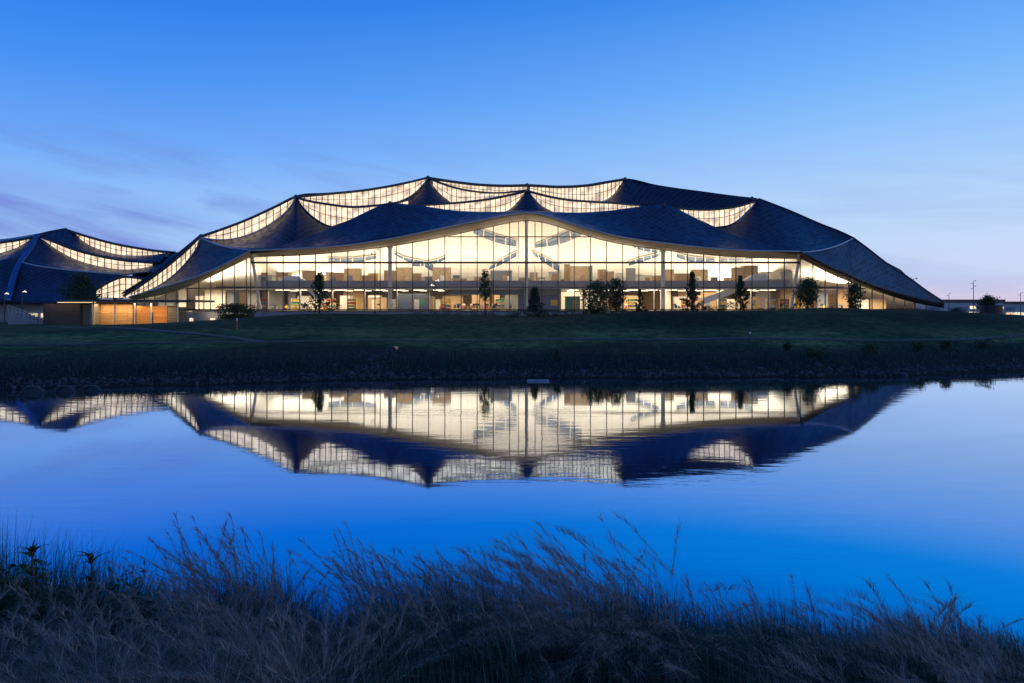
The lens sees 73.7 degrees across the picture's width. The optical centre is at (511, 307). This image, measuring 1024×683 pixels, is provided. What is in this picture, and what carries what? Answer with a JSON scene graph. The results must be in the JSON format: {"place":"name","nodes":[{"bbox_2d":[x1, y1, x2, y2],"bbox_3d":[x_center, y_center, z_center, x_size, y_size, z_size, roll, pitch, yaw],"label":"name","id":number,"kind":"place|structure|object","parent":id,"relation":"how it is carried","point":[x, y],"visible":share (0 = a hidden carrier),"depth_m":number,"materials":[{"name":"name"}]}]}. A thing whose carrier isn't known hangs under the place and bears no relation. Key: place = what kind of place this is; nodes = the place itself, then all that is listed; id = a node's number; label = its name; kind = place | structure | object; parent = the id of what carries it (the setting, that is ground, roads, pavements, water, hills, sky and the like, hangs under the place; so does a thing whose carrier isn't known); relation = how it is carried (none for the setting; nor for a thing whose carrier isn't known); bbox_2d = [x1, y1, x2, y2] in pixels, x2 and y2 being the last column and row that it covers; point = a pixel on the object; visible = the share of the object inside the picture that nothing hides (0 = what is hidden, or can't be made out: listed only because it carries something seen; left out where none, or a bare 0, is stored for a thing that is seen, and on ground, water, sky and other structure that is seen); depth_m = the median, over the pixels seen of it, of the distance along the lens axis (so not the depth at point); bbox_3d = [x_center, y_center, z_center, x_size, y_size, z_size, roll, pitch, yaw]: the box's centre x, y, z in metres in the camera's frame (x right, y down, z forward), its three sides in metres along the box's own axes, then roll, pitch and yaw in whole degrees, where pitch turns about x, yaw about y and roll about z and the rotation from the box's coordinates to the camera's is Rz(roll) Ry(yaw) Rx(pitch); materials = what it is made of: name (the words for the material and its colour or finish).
{"place":"outdoors","nodes":[
{"label":"outdoors","id":0,"kind":"place"},
{"bbox_2d":[20,386,45,392],"bbox_3d":[-32.611,5.530,46.513,1.635,0.518,0.325,0,0,0],"label":"culvert mouth","id":1,"kind":"object","parent":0,"point":[32,389],"visible":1,"depth_m":46.62},
{"bbox_2d":[54,385,75,391],"bbox_3d":[-30.909,5.561,47.263,1.435,0.458,0.325,0,0,0],"label":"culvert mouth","id":2,"kind":"object","parent":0,"point":[65,388],"visible":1,"depth_m":47.38},
{"bbox_2d":[81,385,101,390],"bbox_3d":[-29.480,5.575,47.892,1.335,0.428,0.325,0,0,0],"label":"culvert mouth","id":3,"kind":"object","parent":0,"point":[91,387],"visible":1,"depth_m":48.01},
{"bbox_2d":[47,327,260,341],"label":"path","id":4,"kind":"structure","parent":0,"point":[194,333],"depth_m":78.88,"materials":[{"name":"grey concrete"}]},
{"bbox_2d":[0,371,1023,654],"bbox_3d":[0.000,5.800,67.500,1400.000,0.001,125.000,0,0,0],"label":"water","id":5,"kind":"structure","parent":0,"point":[834,487],"depth_m":22.96,"materials":[{"name":"blue liquid"}]},
{"bbox_2d":[527,379,548,381],"bbox_3d":[2.068,5.840,54.000,1.700,0.320,0.800,0,0,0],"label":"floating board","id":6,"kind":"object","parent":5,"relation":"on","point":[537,380],"visible":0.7,"depth_m":53.60,"materials":[{"name":"concrete"}]},
{"bbox_2d":[0,308,1023,389],"bbox_3d":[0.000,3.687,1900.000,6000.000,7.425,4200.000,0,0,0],"label":"ground","id":7,"kind":"structure","parent":0,"point":[835,323],"depth_m":71.92,"materials":[{"name":"green plant"}]},
{"bbox_2d":[4,293,7,321],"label":"lamp post","id":8,"kind":"object","parent":7,"relation":"on","point":[4,307],"visible":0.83,"depth_m":139.92,"materials":[{"name":"grey metal"}]},
{"bbox_2d":[8,305,42,323],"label":"stepped ramp","id":9,"kind":"structure","parent":7,"relation":"on","point":[18,317],"depth_m":128.00,"materials":[{"name":"concrete"}]},
{"bbox_2d":[0,559,57,659],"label":"shrub","id":10,"kind":"object","parent":7,"relation":"on","point":[28,584],"visible":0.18,"depth_m":4.84,"materials":[{"name":"green plant"}]},
{"bbox_2d":[15,538,47,651],"bbox_3d":[-3.315,2.230,4.672,0.256,1.233,0.227,0,0,30],"label":"leafy weed","id":11,"kind":"object","parent":7,"relation":"on","point":[33,548],"visible":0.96,"depth_m":4.70,"materials":[{"name":"green plant"}]},
{"bbox_2d":[56,272,105,303],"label":"tree","id":12,"kind":"object","parent":7,"relation":"on","point":[83,289],"visible":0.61,"depth_m":130.54,"materials":[{"name":"green plant"}]},
{"bbox_2d":[0,228,177,321],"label":"office building","id":13,"kind":"structure","parent":7,"relation":"on","point":[37,268],"depth_m":163.18,"materials":[{"name":"metal"}]},
{"bbox_2d":[96,275,149,297],"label":"gable window","id":14,"kind":"structure","parent":13,"relation":"in","point":[112,288],"depth_m":148.12,"materials":[{"name":"white"}]},
{"bbox_2d":[70,549,109,627],"bbox_3d":[-2.961,2.283,4.785,0.211,1.169,0.258,0,0,0],"label":"leafy weed","id":15,"kind":"object","parent":7,"relation":"on","point":[91,558],"visible":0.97,"depth_m":4.79,"materials":[{"name":"green plant"}]},
{"bbox_2d":[33,560,181,658],"bbox_3d":[-2.936,2.439,4.976,0.928,1.105,0.741,0,0,0],"label":"shrub","id":16,"kind":"object","parent":7,"relation":"on","point":[85,594],"visible":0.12,"depth_m":4.96,"materials":[{"name":"green plant"}]},
{"bbox_2d":[43,300,214,324],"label":"pavilion","id":17,"kind":"structure","parent":7,"relation":"on","point":[94,313],"depth_m":123.40,"materials":[{"name":"brown wood"}]},
{"bbox_2d":[30,511,400,664],"bbox_3d":[-1.927,2.230,4.882,2.390,1.502,2.344,0,0,-45],"label":"grass tussock","id":18,"kind":"object","parent":7,"relation":"on","point":[188,565],"depth_m":4.89,"materials":[{"name":"beige plant"}]},
{"bbox_2d":[212,303,255,319],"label":"shrub","id":19,"kind":"object","parent":7,"relation":"on","point":[236,310],"visible":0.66,"depth_m":120.06,"materials":[{"name":"green plant"}]},
{"bbox_2d":[297,271,341,313],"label":"tree","id":20,"kind":"object","parent":7,"relation":"on","point":[319,287],"visible":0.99,"depth_m":116.74,"materials":[{"name":"green plant"}]},
{"bbox_2d":[281,520,460,654],"bbox_3d":[-1.026,2.373,5.148,2.098,1.624,2.334,0,0,0],"label":"grass tussock","id":21,"kind":"object","parent":7,"relation":"on","point":[339,578],"depth_m":5.14,"materials":[{"name":"beige plant"}]},
{"bbox_2d":[371,249,378,313],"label":"lamp post","id":22,"kind":"object","parent":7,"relation":"on","point":[374,285],"visible":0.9,"depth_m":132.46,"materials":[{"name":"grey metal"}]},
{"bbox_2d":[385,346,397,350],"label":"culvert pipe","id":23,"kind":"object","parent":7,"relation":"in","point":[391,348],"visible":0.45,"depth_m":65.56,"materials":[{"name":"concrete"}]},
{"bbox_2d":[431,280,438,311],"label":"lamp post","id":24,"kind":"object","parent":7,"relation":"on","point":[434,296],"visible":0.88,"depth_m":130.96,"materials":[{"name":"grey metal"}]},
{"bbox_2d":[322,542,588,676],"bbox_3d":[-0.335,2.405,4.930,2.561,1.574,2.411,0,0,30],"label":"grass tussock","id":25,"kind":"object","parent":7,"relation":"on","point":[449,576],"depth_m":4.92,"materials":[{"name":"beige plant"}]},
{"bbox_2d":[478,269,493,315],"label":"tree","id":26,"kind":"object","parent":7,"relation":"on","point":[484,296],"visible":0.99,"depth_m":111.86,"materials":[{"name":"green plant"}]},
{"bbox_2d":[0,507,1023,682],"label":"grass","id":27,"kind":"structure","parent":7,"relation":"on","point":[718,670],"depth_m":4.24,"materials":[{"name":"plant"}]},
{"bbox_2d":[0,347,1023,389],"bbox_3d":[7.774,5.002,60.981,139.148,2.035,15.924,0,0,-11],"label":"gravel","id":28,"kind":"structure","parent":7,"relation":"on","point":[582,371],"depth_m":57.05,"materials":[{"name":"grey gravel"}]},
{"bbox_2d":[512,309,521,316],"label":"shrub","id":29,"kind":"object","parent":7,"relation":"on","point":[517,314],"visible":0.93,"depth_m":119.78,"materials":[{"name":"green plant"}]},
{"bbox_2d":[113,176,944,321],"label":"office building","id":30,"kind":"structure","parent":7,"relation":"on","point":[558,246],"depth_m":147.00,"materials":[{"name":"metal"}]},
{"bbox_2d":[257,298,265,308],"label":"shelving unit","id":31,"kind":"object","parent":30,"relation":"on","point":[262,299],"visible":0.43,"depth_m":141.06,"materials":[{"name":"brown wood"}]},
{"bbox_2d":[291,298,298,308],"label":"shelving unit","id":32,"kind":"object","parent":30,"relation":"on","point":[294,300],"visible":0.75,"depth_m":142.76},
{"bbox_2d":[326,298,335,308],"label":"shelving unit","id":33,"kind":"object","parent":30,"relation":"on","point":[330,303],"visible":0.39,"depth_m":144.46,"materials":[{"name":"brown wood"}]},
{"bbox_2d":[348,298,356,308],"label":"shelving unit","id":34,"kind":"object","parent":30,"relation":"on","point":[352,299],"visible":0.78,"depth_m":141.06,"materials":[{"name":"brown wood"}]},
{"bbox_2d":[441,298,450,308],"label":"shelving unit","id":35,"kind":"object","parent":30,"relation":"on","point":[447,300],"visible":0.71,"depth_m":142.76,"materials":[{"name":"brown wood"}]},
{"bbox_2d":[495,298,504,308],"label":"shelving unit","id":36,"kind":"object","parent":30,"relation":"on","point":[499,301],"visible":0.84,"depth_m":144.46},
{"bbox_2d":[627,298,636,308],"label":"shelving unit","id":37,"kind":"object","parent":30,"relation":"on","point":[631,300],"visible":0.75,"depth_m":142.76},
{"bbox_2d":[717,298,726,308],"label":"shelving unit","id":38,"kind":"object","parent":30,"relation":"on","point":[723,299],"visible":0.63,"depth_m":141.06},
{"bbox_2d":[766,298,775,308],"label":"shelving unit","id":39,"kind":"object","parent":30,"relation":"on","point":[772,300],"visible":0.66,"depth_m":142.76,"materials":[{"name":"beige wood"}]},
{"bbox_2d":[779,298,788,308],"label":"shelving unit","id":40,"kind":"object","parent":30,"relation":"on","point":[781,301],"visible":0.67,"depth_m":144.48,"materials":[{"name":"brown wood"}]},
{"bbox_2d":[522,286,552,316],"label":"tree","id":41,"kind":"object","parent":7,"relation":"on","point":[535,303],"visible":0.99,"depth_m":113.61,"materials":[{"name":"green plant"}]},
{"bbox_2d":[553,349,560,358],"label":"shrub","id":42,"kind":"object","parent":7,"relation":"on","point":[557,353],"visible":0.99,"depth_m":61.91,"materials":[{"name":"green plant"}]},
{"bbox_2d":[563,311,575,315],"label":"shrub","id":43,"kind":"object","parent":7,"relation":"on","point":[570,314],"visible":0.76,"depth_m":118.96,"materials":[{"name":"green plant"}]},
{"bbox_2d":[577,279,615,313],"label":"tree","id":44,"kind":"object","parent":7,"relation":"on","point":[597,308],"visible":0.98,"depth_m":114.33,"materials":[{"name":"green plant"}]},
{"bbox_2d":[603,277,628,312],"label":"tree","id":45,"kind":"object","parent":7,"relation":"on","point":[619,296],"visible":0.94,"depth_m":117.57,"materials":[{"name":"green plant"}]},
{"bbox_2d":[634,289,648,311],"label":"tree","id":46,"kind":"object","parent":7,"relation":"on","point":[638,307],"visible":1,"depth_m":118.86,"materials":[{"name":"green plant"}]},
{"bbox_2d":[678,271,708,311],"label":"tree","id":47,"kind":"object","parent":7,"relation":"on","point":[692,280],"visible":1,"depth_m":113.79,"materials":[{"name":"green plant"}]},
{"bbox_2d":[715,303,726,310],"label":"shrub","id":48,"kind":"object","parent":7,"relation":"on","point":[722,308],"visible":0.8,"depth_m":126.06,"materials":[{"name":"green plant"}]},
{"bbox_2d":[726,275,749,310],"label":"tree","id":49,"kind":"object","parent":7,"relation":"on","point":[741,290],"visible":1,"depth_m":114.79,"materials":[{"name":"green plant"}]},
{"bbox_2d":[645,568,871,679],"bbox_3d":[1.920,2.654,5.219,1.766,1.428,1.491,0,0,34],"label":"grass tussock","id":50,"kind":"object","parent":7,"relation":"on","point":[723,610],"depth_m":5.13,"materials":[{"name":"brown plant"}]},
{"bbox_2d":[782,339,792,350],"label":"shrub","id":51,"kind":"object","parent":7,"relation":"on","point":[786,347],"visible":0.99,"depth_m":65.87,"materials":[{"name":"green plant"}]},
{"bbox_2d":[791,276,821,307],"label":"tree","id":52,"kind":"object","parent":7,"relation":"on","point":[806,291],"visible":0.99,"depth_m":117.47,"materials":[{"name":"green plant"}]},
{"bbox_2d":[803,346,824,357],"bbox_3d":[28.054,4.095,62.960,1.810,1.246,1.651,0,0,0],"label":"shrub","id":53,"kind":"object","parent":7,"relation":"on","point":[814,353],"visible":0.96,"depth_m":62.93,"materials":[{"name":"green plant"}]},
{"bbox_2d":[842,281,869,308],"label":"tree","id":54,"kind":"object","parent":7,"relation":"on","point":[854,289],"visible":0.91,"depth_m":121.59,"materials":[{"name":"green plant"}]},
{"bbox_2d":[859,343,877,352],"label":"shrub","id":55,"kind":"object","parent":7,"relation":"on","point":[871,347],"visible":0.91,"depth_m":65.87,"materials":[{"name":"green plant"}]},
{"bbox_2d":[731,571,1023,682],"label":"grass tussock","id":56,"kind":"object","parent":7,"relation":"on","point":[880,620],"depth_m":4.62,"materials":[{"name":"brown plant"}]},
{"bbox_2d":[912,340,926,350],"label":"shrub","id":57,"kind":"object","parent":7,"relation":"on","point":[917,345],"visible":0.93,"depth_m":68.84,"materials":[{"name":"green plant"}]},
{"bbox_2d":[939,340,952,348],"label":"shrub","id":58,"kind":"object","parent":7,"relation":"on","point":[945,344],"visible":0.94,"depth_m":69.89,"materials":[{"name":"green plant"}]},
{"bbox_2d":[949,307,965,311],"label":"shrub","id":59,"kind":"object","parent":7,"relation":"on","point":[957,310],"visible":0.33,"depth_m":239.06,"materials":[{"name":"green plant"}]},
{"bbox_2d":[916,299,1023,314],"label":"building","id":60,"kind":"structure","parent":7,"relation":"on","point":[1011,307],"depth_m":300.00,"materials":[{"name":"grey"}]},
{"bbox_2d":[927,307,939,309],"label":"window","id":61,"kind":"structure","parent":60,"relation":"in","point":[928,308],"depth_m":299.86,"materials":[{"name":"blue glass"}]},
{"bbox_2d":[1005,307,1014,309],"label":"window","id":62,"kind":"structure","parent":60,"relation":"in","point":[1006,308],"depth_m":303.84,"materials":[{"name":"blue glass"}]},
{"bbox_2d":[1006,312,1023,314],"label":"window","id":63,"kind":"structure","parent":60,"relation":"in","point":[1014,313],"depth_m":303.84,"materials":[{"name":"grey glass"}]},
{"bbox_2d":[971,280,975,311],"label":"lamp post","id":64,"kind":"object","parent":7,"relation":"on","point":[973,294],"visible":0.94,"depth_m":229.92,"materials":[{"name":"grey metal"}]},
{"bbox_2d":[973,338,995,347],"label":"shrub","id":65,"kind":"object","parent":7,"relation":"on","point":[983,344],"visible":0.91,"depth_m":71.81,"materials":[{"name":"green plant"}]},
{"bbox_2d":[974,295,1003,312],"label":"tree","id":66,"kind":"object","parent":7,"relation":"on","point":[987,300],"visible":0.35,"depth_m":210.22,"materials":[{"name":"green plant"}]},
{"bbox_2d":[979,305,1002,313],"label":"round tank","id":67,"kind":"object","parent":7,"relation":"on","point":[997,309],"visible":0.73,"depth_m":202.72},
{"bbox_2d":[0,334,1023,344],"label":"path","id":68,"kind":"structure","parent":0,"point":[965,339],"depth_m":73.11,"materials":[{"name":"grey concrete"}]},
{"bbox_2d":[0,0,1023,300],"label":"sky","id":69,"kind":"structure","parent":0,"point":[896,127],"materials":[{"name":"blue"}]}
]}

